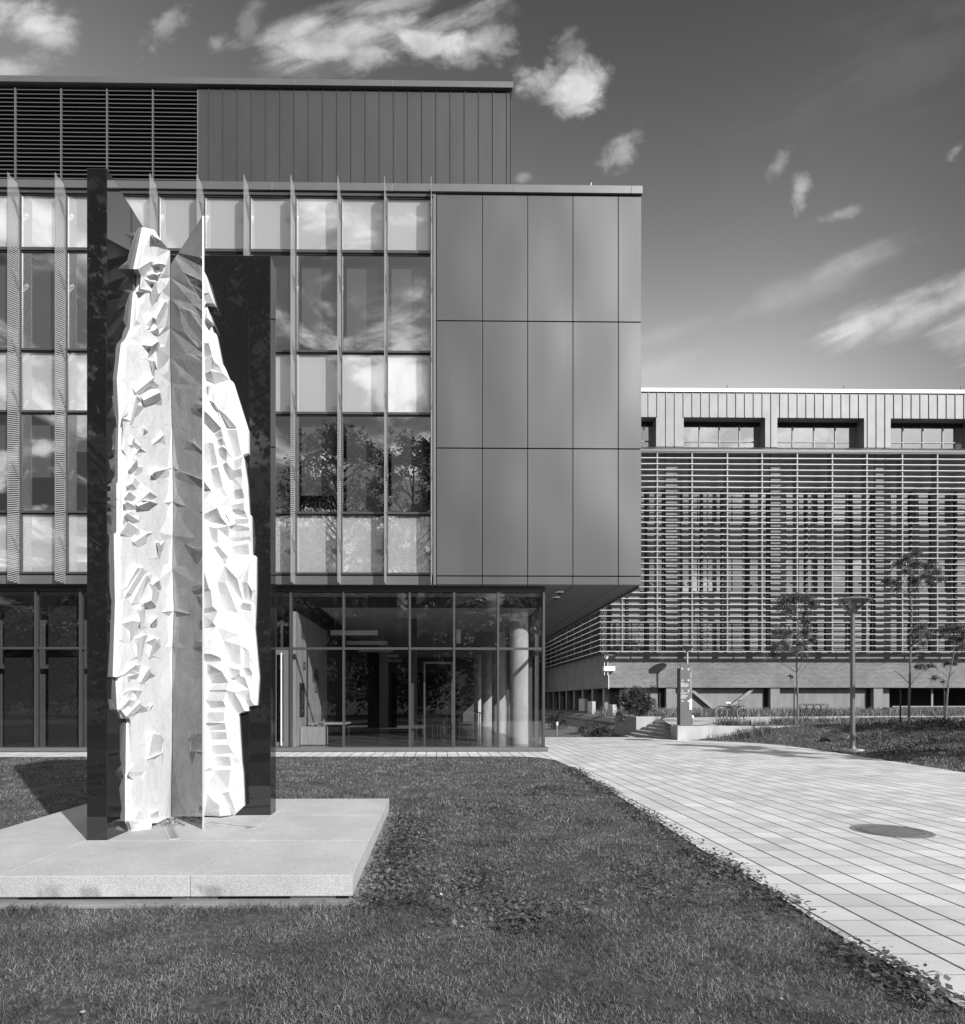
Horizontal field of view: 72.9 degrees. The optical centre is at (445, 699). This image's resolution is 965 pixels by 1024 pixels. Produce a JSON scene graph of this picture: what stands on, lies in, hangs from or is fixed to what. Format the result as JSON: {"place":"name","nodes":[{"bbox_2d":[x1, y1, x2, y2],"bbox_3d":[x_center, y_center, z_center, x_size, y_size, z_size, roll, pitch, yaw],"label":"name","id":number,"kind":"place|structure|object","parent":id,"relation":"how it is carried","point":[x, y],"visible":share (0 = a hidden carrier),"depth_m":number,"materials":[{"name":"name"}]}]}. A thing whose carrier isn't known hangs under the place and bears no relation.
{"place":"outdoors","nodes":[
{"label":"outdoors","id":0,"kind":"place"},
{"bbox_2d":[0,708,964,1023],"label":"ground","id":1,"kind":"structure","parent":0,"point":[218,1000],"depth_m":4.28,"materials":[{"name":"grey plant"}]},
{"bbox_2d":[0,812,397,908],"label":"foundation slab","id":2,"kind":"structure","parent":1,"relation":"on","point":[101,902],"depth_m":5.16,"materials":[{"name":"grey concrete"}]},
{"bbox_2d":[0,799,388,899],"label":"plinth","id":3,"kind":"structure","parent":2,"relation":"on","point":[307,848],"depth_m":5.81,"materials":[{"name":"white concrete"}]},
{"bbox_2d":[160,821,180,839],"bbox_3d":[-2.941,1.383,6.950,0.110,0.006,1.076,0,0,-28],"label":"floor light","id":4,"kind":"object","parent":3,"relation":"on","point":[170,831],"visible":0.96,"depth_m":6.85,"materials":[{"name":"silver metal"}]},
{"bbox_2d":[87,168,275,839],"bbox_3d":[-2.820,-1.985,7.258,1.456,6.742,1.641,0,0,-1],"label":"sculpture","id":5,"kind":"object","parent":3,"relation":"on","point":[181,535],"visible":1,"depth_m":7.38,"materials":[{"name":"white stone"}]},
{"bbox_2d":[204,821,256,828],"bbox_3d":[-2.386,1.383,7.200,0.710,0.006,0.110,0,0,28],"label":"floor light","id":6,"kind":"object","parent":3,"relation":"on","point":[230,825],"visible":0.96,"depth_m":7.18,"materials":[{"name":"silver metal"}]},
{"bbox_2d":[0,75,642,751],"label":"science building","id":7,"kind":"structure","parent":1,"relation":"on","point":[458,373],"depth_m":20.07,"materials":[{"name":"grey glass"}]},
{"bbox_2d":[0,196,17,246],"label":"window","id":8,"kind":"structure","parent":7,"relation":"in","point":[3,199],"depth_m":19.90,"materials":[{"name":"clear glass"}]},
{"bbox_2d":[0,262,17,336],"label":"window","id":9,"kind":"structure","parent":7,"relation":"in","point":[3,265],"depth_m":20.12,"materials":[{"name":"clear glass"}]},
{"bbox_2d":[0,353,17,409],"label":"window","id":10,"kind":"structure","parent":7,"relation":"in","point":[3,356],"depth_m":19.90,"materials":[{"name":"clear glass"}]},
{"bbox_2d":[0,422,17,470],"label":"window","id":11,"kind":"structure","parent":7,"relation":"in","point":[3,425],"depth_m":20.12,"materials":[{"name":"grey glass"}]},
{"bbox_2d":[0,515,17,571],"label":"window","id":12,"kind":"structure","parent":7,"relation":"in","point":[3,518],"depth_m":19.90,"materials":[{"name":"white glass"}]},
{"bbox_2d":[0,649,33,746],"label":"window","id":13,"kind":"structure","parent":7,"relation":"in","point":[18,670],"depth_m":20.43,"materials":[{"name":"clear glass"}]},
{"bbox_2d":[4,606,33,646],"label":"window","id":14,"kind":"structure","parent":7,"relation":"in","point":[18,620],"depth_m":20.43,"materials":[{"name":"black glass"}]},
{"bbox_2d":[23,197,63,246],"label":"window","id":15,"kind":"structure","parent":7,"relation":"in","point":[39,213],"depth_m":19.91,"materials":[{"name":"white glass"}]},
{"bbox_2d":[23,353,63,409],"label":"window","id":16,"kind":"structure","parent":7,"relation":"in","point":[39,369],"depth_m":19.91,"materials":[{"name":"white glass"}]},
{"bbox_2d":[23,515,63,571],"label":"window","id":17,"kind":"structure","parent":7,"relation":"in","point":[39,533],"depth_m":19.91,"materials":[{"name":"white glass"}]},
{"bbox_2d":[31,263,63,347],"bbox_3d":[-12.252,-12.167,20.004,1.303,2.934,0.285,0,0,-1],"label":"window","id":18,"kind":"structure","parent":7,"relation":"in","point":[43,328],"depth_m":20.14,"materials":[{"name":"grey glass"}]},
{"bbox_2d":[31,422,63,477],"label":"window","id":19,"kind":"structure","parent":7,"relation":"in","point":[43,438],"depth_m":20.14,"materials":[{"name":"grey glass"}]},
{"bbox_2d":[48,656,78,746],"bbox_3d":[-11.965,-0.050,20.333,1.306,3.028,0.235,0,0,-1],"label":"window","id":20,"kind":"structure","parent":7,"relation":"in","point":[63,671],"depth_m":20.45,"materials":[{"name":"black glass"}]},
{"bbox_2d":[48,606,78,646],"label":"window","id":21,"kind":"structure","parent":7,"relation":"in","point":[63,621],"depth_m":20.45,"materials":[{"name":"black glass"}]},
{"bbox_2d":[69,197,86,246],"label":"window","id":22,"kind":"structure","parent":7,"relation":"in","point":[77,205],"depth_m":19.93,"materials":[{"name":"white glass"}]},
{"bbox_2d":[69,353,86,409],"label":"window","id":23,"kind":"structure","parent":7,"relation":"in","point":[77,361],"depth_m":19.93,"materials":[{"name":"white glass"}]},
{"bbox_2d":[69,515,86,571],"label":"window","id":24,"kind":"structure","parent":7,"relation":"in","point":[77,523],"depth_m":19.93,"materials":[{"name":"white glass"}]},
{"bbox_2d":[76,263,86,347],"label":"window","id":25,"kind":"structure","parent":7,"relation":"in","point":[81,268],"depth_m":20.15,"materials":[{"name":"grey glass"}]},
{"bbox_2d":[76,423,86,451],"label":"window","id":26,"kind":"structure","parent":7,"relation":"in","point":[81,428],"depth_m":20.15,"materials":[{"name":"grey glass"}]},
{"bbox_2d":[125,198,155,230],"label":"window","id":27,"kind":"structure","parent":7,"relation":"in","point":[140,206],"depth_m":19.96,"materials":[{"name":"white glass"}]},
{"bbox_2d":[161,198,201,247],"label":"window","id":28,"kind":"structure","parent":7,"relation":"in","point":[179,217],"depth_m":19.97,"materials":[{"name":"white glass"}]},
{"bbox_2d":[206,198,247,248],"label":"window","id":29,"kind":"structure","parent":7,"relation":"in","point":[225,218],"depth_m":19.99,"materials":[{"name":"white glass"}]},
{"bbox_2d":[252,199,293,248],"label":"window","id":30,"kind":"structure","parent":7,"relation":"in","point":[271,218],"depth_m":20.01,"materials":[{"name":"white glass"}]},
{"bbox_2d":[276,650,288,746],"bbox_3d":[-5.286,-0.050,20.111,0.872,3.000,0.141,0,0,-1],"label":"door","id":31,"kind":"structure","parent":7,"relation":"in","point":[278,652],"depth_m":20.16,"materials":[{"name":"metal"}]},
{"bbox_2d":[274,265,292,349],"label":"window","id":32,"kind":"structure","parent":7,"relation":"in","point":[283,272],"depth_m":20.24,"materials":[{"name":"grey glass"}]},
{"bbox_2d":[276,424,292,510],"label":"window","id":33,"kind":"structure","parent":7,"relation":"in","point":[284,450],"depth_m":20.24,"materials":[{"name":"grey glass"}]},
{"bbox_2d":[276,355,293,411],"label":"window","id":34,"kind":"structure","parent":7,"relation":"in","point":[283,362],"depth_m":20.01,"materials":[{"name":"white glass"}]},
{"bbox_2d":[276,516,293,571],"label":"window","id":35,"kind":"structure","parent":7,"relation":"in","point":[283,523],"depth_m":20.01,"materials":[{"name":"white glass"}]},
{"bbox_2d":[283,606,288,646],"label":"window","id":36,"kind":"structure","parent":7,"relation":"in","point":[285,608],"depth_m":20.54,"materials":[{"name":"black glass"}]},
{"bbox_2d":[297,199,336,249],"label":"window","id":37,"kind":"structure","parent":7,"relation":"in","point":[316,219],"depth_m":20.03,"materials":[{"name":"white glass"}]},
{"bbox_2d":[297,355,336,411],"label":"window","id":38,"kind":"structure","parent":7,"relation":"in","point":[316,374],"depth_m":20.03,"materials":[{"name":"white glass"}]},
{"bbox_2d":[297,516,338,571],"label":"window","id":39,"kind":"structure","parent":7,"relation":"in","point":[316,535],"depth_m":20.03,"materials":[{"name":"white glass"}]},
{"bbox_2d":[302,265,336,336],"bbox_3d":[-3.895,-12.167,20.113,1.303,2.934,0.285,0,0,-1],"label":"window","id":40,"kind":"structure","parent":7,"relation":"in","point":[319,282],"depth_m":20.25,"materials":[{"name":"grey glass"}]},
{"bbox_2d":[302,424,336,495],"bbox_3d":[-3.895,-7.232,20.113,1.303,2.940,0.285,0,0,-1],"label":"window","id":41,"kind":"structure","parent":7,"relation":"in","point":[319,441],"depth_m":20.25,"materials":[{"name":"grey glass"}]},
{"bbox_2d":[300,722,350,744],"bbox_3d":[-4.004,1.124,22.000,1.420,0.700,1.700,0,0,-1],"label":"lobby counter","id":42,"kind":"object","parent":7,"relation":"on","point":[313,735],"visible":0.83,"depth_m":21.15,"materials":[{"name":"grey wood"}]},
{"bbox_2d":[331,618,377,634],"bbox_3d":[-3.344,-2.691,23.958,1.720,0.619,0.180,0,0,-1],"label":"light bar","id":43,"kind":"object","parent":7,"relation":"hanging from","point":[357,632],"visible":1,"depth_m":23.87,"materials":[{"name":"white paint"}]},
{"bbox_2d":[342,258,382,349],"bbox_3d":[-2.502,-12.167,20.131,1.303,2.934,0.285,0,0,-1],"label":"window","id":44,"kind":"structure","parent":7,"relation":"in","point":[364,283],"depth_m":20.27,"materials":[{"name":"grey glass"}]},
{"bbox_2d":[342,416,382,511],"bbox_3d":[-2.502,-7.232,20.131,1.303,2.940,0.285,0,0,-1],"label":"window","id":45,"kind":"structure","parent":7,"relation":"in","point":[364,441],"depth_m":20.27,"materials":[{"name":"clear glass"}]},
{"bbox_2d":[342,199,383,249],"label":"window","id":46,"kind":"structure","parent":7,"relation":"in","point":[363,220],"depth_m":20.05,"materials":[{"name":"white glass"}]},
{"bbox_2d":[342,355,383,411],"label":"window","id":47,"kind":"structure","parent":7,"relation":"in","point":[363,375],"depth_m":20.05,"materials":[{"name":"white glass"}]},
{"bbox_2d":[342,516,383,571],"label":"window","id":48,"kind":"structure","parent":7,"relation":"in","point":[363,536],"depth_m":20.05,"materials":[{"name":"white glass"}]},
{"bbox_2d":[347,641,386,644],"bbox_3d":[-3.400,-2.691,28.258,1.720,0.619,0.180,0,0,-1],"label":"light bar","id":49,"kind":"object","parent":7,"relation":"hanging from","point":[366,642],"visible":0.97,"depth_m":28.17,"materials":[{"name":"silver metal"}]},
{"bbox_2d":[388,200,429,249],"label":"window","id":50,"kind":"structure","parent":7,"relation":"in","point":[408,220],"depth_m":20.06,"materials":[{"name":"white glass"}]},
{"bbox_2d":[388,356,429,411],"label":"window","id":51,"kind":"structure","parent":7,"relation":"in","point":[408,376],"depth_m":20.06,"materials":[{"name":"white glass"}]},
{"bbox_2d":[388,516,429,572],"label":"window","id":52,"kind":"structure","parent":7,"relation":"in","point":[408,536],"depth_m":20.06,"materials":[{"name":"white glass"}]},
{"bbox_2d":[391,266,427,350],"bbox_3d":[-1.109,-12.167,20.150,1.303,2.934,0.285,0,0,-1],"label":"window","id":53,"kind":"structure","parent":7,"relation":"in","point":[409,284],"depth_m":20.29,"materials":[{"name":"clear glass"}]},
{"bbox_2d":[391,424,427,510],"bbox_3d":[-1.109,-7.232,20.150,1.303,2.940,0.285,0,0,-1],"label":"window","id":54,"kind":"structure","parent":7,"relation":"in","point":[409,442],"depth_m":20.29,"materials":[{"name":"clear glass"}]},
{"bbox_2d":[432,715,446,735],"bbox_3d":[-0.248,1.044,26.599,0.460,0.861,0.460,0,0,30],"label":"lobby chair","id":55,"kind":"object","parent":7,"relation":"on","point":[436,718],"visible":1,"depth_m":26.44,"materials":[{"name":"black metal"}]},
{"bbox_2d":[459,715,472,735],"bbox_3d":[0.847,1.044,27.013,0.460,0.861,0.460,0,0,20],"label":"lobby chair","id":56,"kind":"object","parent":7,"relation":"on","point":[461,719],"visible":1,"depth_m":26.89,"materials":[{"name":"black metal"}]},
{"bbox_2d":[508,666,509,731],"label":"side window","id":57,"kind":"structure","parent":7,"relation":"in","point":[508,666],"depth_m":29.90,"materials":[{"name":"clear glass"}]},
{"bbox_2d":[545,710,568,729],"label":"shrub","id":58,"kind":"object","parent":1,"relation":"on","point":[555,719],"visible":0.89,"depth_m":41.91,"materials":[{"name":"grey plant"}]},
{"bbox_2d":[579,699,587,710],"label":"wall","id":59,"kind":"structure","parent":1,"relation":"on","point":[583,704],"depth_m":54.57,"materials":[{"name":"concrete"}]},
{"bbox_2d":[588,701,595,713],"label":"wall","id":60,"kind":"structure","parent":1,"relation":"on","point":[591,705],"depth_m":47.34,"materials":[{"name":"concrete"}]},
{"bbox_2d":[576,721,612,736],"bbox_3d":[6.939,1.507,30.240,1.681,1.084,2.590,0,0,16],"label":"shrub","id":61,"kind":"object","parent":1,"relation":"on","point":[597,732],"visible":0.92,"depth_m":30.09,"materials":[{"name":"grey plant"}]},
{"bbox_2d":[608,704,616,715],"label":"wall","id":62,"kind":"structure","parent":1,"relation":"on","point":[611,707],"depth_m":41.92,"materials":[{"name":"concrete"}]},
{"bbox_2d":[615,715,660,736],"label":"planter wall","id":63,"kind":"structure","parent":1,"relation":"on","point":[633,724],"depth_m":33.05,"materials":[{"name":"concrete"}]},
{"bbox_2d":[613,684,658,723],"bbox_3d":[9.773,0.158,33.912,2.754,2.233,3.123,0,0,-1],"label":"shrub","id":64,"kind":"object","parent":63,"relation":"in","point":[637,701],"visible":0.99,"depth_m":33.50,"materials":[{"name":"grey plant"}]},
{"bbox_2d":[353,766,964,1015],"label":"clover","id":65,"kind":"object","parent":1,"relation":"on","point":[717,864],"visible":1,"depth_m":5.56,"materials":[{"name":"grey plant"}]},
{"bbox_2d":[624,721,731,739],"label":"steps","id":66,"kind":"structure","parent":1,"relation":"on","point":[659,730],"depth_m":30.37,"materials":[{"name":"concrete"}]},
{"bbox_2d":[671,725,788,739],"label":"retaining wall","id":67,"kind":"structure","parent":1,"relation":"on","point":[694,732],"depth_m":25.89,"materials":[{"name":"concrete"}]},
{"bbox_2d":[532,385,964,712],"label":"brick building","id":68,"kind":"structure","parent":1,"relation":"on","point":[755,502],"depth_m":48.51,"materials":[{"name":"brick"}]},
{"bbox_2d":[603,654,615,688],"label":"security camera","id":69,"kind":"object","parent":68,"relation":"attached to","point":[607,668],"depth_m":47.72,"materials":[{"name":"white paint"}]},
{"bbox_2d":[611,624,624,644],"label":"window","id":70,"kind":"structure","parent":68,"relation":"in","point":[613,630],"depth_m":48.59,"materials":[{"name":"glass"}]},
{"bbox_2d":[629,624,643,644],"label":"window","id":71,"kind":"structure","parent":68,"relation":"in","point":[633,628],"depth_m":48.61,"materials":[{"name":"grey glass"}]},
{"bbox_2d":[647,492,661,509],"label":"window","id":72,"kind":"structure","parent":68,"relation":"in","point":[648,495],"depth_m":48.63,"materials":[{"name":"glass"}]},
{"bbox_2d":[647,624,661,644],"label":"window","id":73,"kind":"structure","parent":68,"relation":"in","point":[650,627],"depth_m":48.63,"materials":[{"name":"glass"}]},
{"bbox_2d":[659,689,663,708],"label":"dark door","id":74,"kind":"structure","parent":68,"relation":"in","point":[661,691],"depth_m":48.71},
{"bbox_2d":[682,558,698,590],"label":"window","id":75,"kind":"structure","parent":68,"relation":"in","point":[685,587],"depth_m":48.67,"materials":[{"name":"grey glass"}]},
{"bbox_2d":[682,624,698,638],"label":"window","id":76,"kind":"structure","parent":68,"relation":"in","point":[685,627],"depth_m":48.67,"materials":[{"name":"glass"}]},
{"bbox_2d":[703,492,720,500],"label":"window","id":77,"kind":"structure","parent":68,"relation":"in","point":[710,496],"depth_m":48.69,"materials":[{"name":"glass"}]},
{"bbox_2d":[703,558,720,584],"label":"window","id":78,"kind":"structure","parent":68,"relation":"in","point":[710,560],"depth_m":48.69,"materials":[{"name":"grey glass"}]},
{"bbox_2d":[703,624,720,638],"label":"window","id":79,"kind":"structure","parent":68,"relation":"in","point":[712,628],"depth_m":48.69,"materials":[{"name":"glass"}]},
{"bbox_2d":[684,426,759,447],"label":"top window frame","id":80,"kind":"structure","parent":68,"relation":"in","point":[698,441],"depth_m":49.41,"materials":[{"name":"metal"}]},
{"bbox_2d":[728,558,742,578],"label":"window","id":81,"kind":"structure","parent":68,"relation":"in","point":[730,560],"depth_m":48.71,"materials":[{"name":"grey glass"}]},
{"bbox_2d":[748,624,765,638],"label":"window","id":82,"kind":"structure","parent":68,"relation":"in","point":[752,628],"depth_m":48.72,"materials":[{"name":"glass"}]},
{"bbox_2d":[606,490,956,649],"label":"window frame","id":83,"kind":"structure","parent":68,"relation":"in","point":[608,613],"depth_m":48.51,"materials":[{"name":"black metal"}]},
{"bbox_2d":[777,426,856,447],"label":"top window frame","id":84,"kind":"structure","parent":68,"relation":"in","point":[792,442],"depth_m":49.48,"materials":[{"name":"metal"}]},
{"bbox_2d":[833,624,846,635],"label":"window","id":85,"kind":"structure","parent":68,"relation":"in","point":[836,632],"depth_m":48.81,"materials":[{"name":"glass"}]},
{"bbox_2d":[833,557,848,591],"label":"window","id":86,"kind":"structure","parent":68,"relation":"in","point":[835,572],"depth_m":48.81,"materials":[{"name":"grey glass"}]},
{"bbox_2d":[891,493,907,522],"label":"window","id":87,"kind":"structure","parent":68,"relation":"in","point":[905,514],"depth_m":48.88,"materials":[{"name":"glass"}]},
{"bbox_2d":[891,427,962,448],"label":"top window frame","id":88,"kind":"structure","parent":68,"relation":"in","point":[902,442],"depth_m":49.60,"materials":[{"name":"metal"}]},
{"bbox_2d":[892,689,964,706],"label":"base window frame","id":89,"kind":"structure","parent":68,"relation":"in","point":[931,690],"depth_m":49.11,"materials":[{"name":"metal"}]},
{"bbox_2d":[938,559,950,572],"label":"window","id":90,"kind":"structure","parent":68,"relation":"in","point":[943,561],"depth_m":48.92,"materials":[{"name":"glass"}]},
{"bbox_2d":[957,559,964,591],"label":"window","id":91,"kind":"structure","parent":68,"relation":"in","point":[959,561],"depth_m":48.93,"materials":[{"name":"glass"}]},
{"bbox_2d":[583,704,952,731],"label":"bank weeds","id":92,"kind":"object","parent":1,"relation":"on","point":[723,723],"visible":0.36,"depth_m":27.02,"materials":[{"name":"grey plant"}]},
{"bbox_2d":[588,705,964,740],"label":"tall grass","id":93,"kind":"structure","parent":1,"relation":"on","point":[885,712],"depth_m":41.30,"materials":[{"name":"grey plant"}]},
{"bbox_2d":[765,588,821,720],"bbox_3d":[15.023,-1.890,28.426,2.522,5.922,1.565,0,0,-1],"label":"young tree","id":94,"kind":"object","parent":1,"relation":"on","point":[802,598],"visible":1,"depth_m":28.29,"materials":[{"name":"grey plant"}]},
{"bbox_2d":[661,717,964,771],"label":"bank grass","id":95,"kind":"structure","parent":1,"relation":"on","point":[837,725],"depth_m":21.29,"materials":[{"name":"grey plant"}]},
{"bbox_2d":[832,595,873,751],"bbox_3d":[12.460,-0.785,19.922,1.095,4.731,1.095,0,0,16],"label":"lamp post","id":96,"kind":"object","parent":1,"relation":"on","point":[851,601],"visible":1,"depth_m":19.86,"materials":[{"name":"metal"}]},
{"bbox_2d":[830,715,964,754],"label":"ground cover","id":97,"kind":"object","parent":1,"relation":"on","point":[924,722],"visible":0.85,"depth_m":20.91,"materials":[{"name":"grey plant"}]},
{"bbox_2d":[879,548,947,723],"bbox_3d":[17.260,-2.269,23.623,2.616,6.503,1.645,0,0,-1],"label":"young tree","id":98,"kind":"object","parent":1,"relation":"on","point":[896,583],"visible":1,"depth_m":23.59,"materials":[{"name":"grey plant"}]},
{"bbox_2d":[913,620,964,718],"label":"young tree","id":99,"kind":"object","parent":1,"relation":"on","point":[946,632],"visible":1,"depth_m":29.77,"materials":[{"name":"grey plant"}]},
{"bbox_2d":[0,737,964,1007],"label":"paving","id":100,"kind":"structure","parent":0,"point":[782,817],"depth_m":8.77,"materials":[{"name":"concrete"}]},
{"bbox_2d":[850,824,935,838],"bbox_3d":[5.433,1.591,7.927,0.860,0.010,0.860,0,0,-1],"label":"manhole cover","id":101,"kind":"object","parent":100,"relation":"on","point":[894,831],"visible":1,"depth_m":7.87,"materials":[{"name":"metal"}]},
{"bbox_2d":[0,0,964,493],"label":"sky","id":102,"kind":"structure","parent":0,"point":[799,165],"materials":[{"name":"grey"}]},
{"bbox_2d":[532,709,662,736],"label":"lane","id":103,"kind":"structure","parent":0,"point":[570,730],"depth_m":42.92,"materials":[{"name":"grey concrete"}]},
{"bbox_2d":[662,716,964,724],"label":"path","id":104,"kind":"structure","parent":0,"point":[696,721],"depth_m":35.51,"materials":[{"name":"concrete"}]},
{"bbox_2d":[677,664,691,725],"bbox_3d":[9.705,-0.207,26.424,0.475,2.502,0.371,0,0,-1],"label":"sign totem","id":105,"kind":"object","parent":104,"relation":"on","point":[684,694],"visible":1,"depth_m":26.25,"materials":[{"name":"metal"}]},
{"bbox_2d":[718,706,745,718],"bbox_3d":[15.055,0.665,34.200,1.429,0.728,0.340,0,0,-1],"label":"bike rack","id":106,"kind":"object","parent":104,"relation":"on","point":[731,707],"visible":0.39,"depth_m":34.19,"materials":[{"name":"black metal"}]},
{"bbox_2d":[715,700,749,719],"bbox_3d":[14.812,0.512,33.597,1.813,1.028,0.544,0,0,-1],"label":"bicycle","id":107,"kind":"object","parent":104,"relation":"on","point":[728,703],"visible":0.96,"depth_m":33.59,"materials":[{"name":"metal"}]},
{"bbox_2d":[799,704,827,716],"bbox_3d":[21.659,0.625,38.287,1.632,0.808,0.340,0,0,-1],"label":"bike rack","id":108,"kind":"object","parent":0,"point":[806,705],"visible":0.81,"depth_m":38.26,"materials":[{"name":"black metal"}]},
{"bbox_2d":[820,734,843,742],"bbox_3d":[13.505,1.340,22.676,0.846,0.294,0.536,0,0,-1],"label":"rock","id":109,"kind":"object","parent":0,"point":[828,738],"visible":0.9,"depth_m":22.55,"materials":[{"name":"stone"}]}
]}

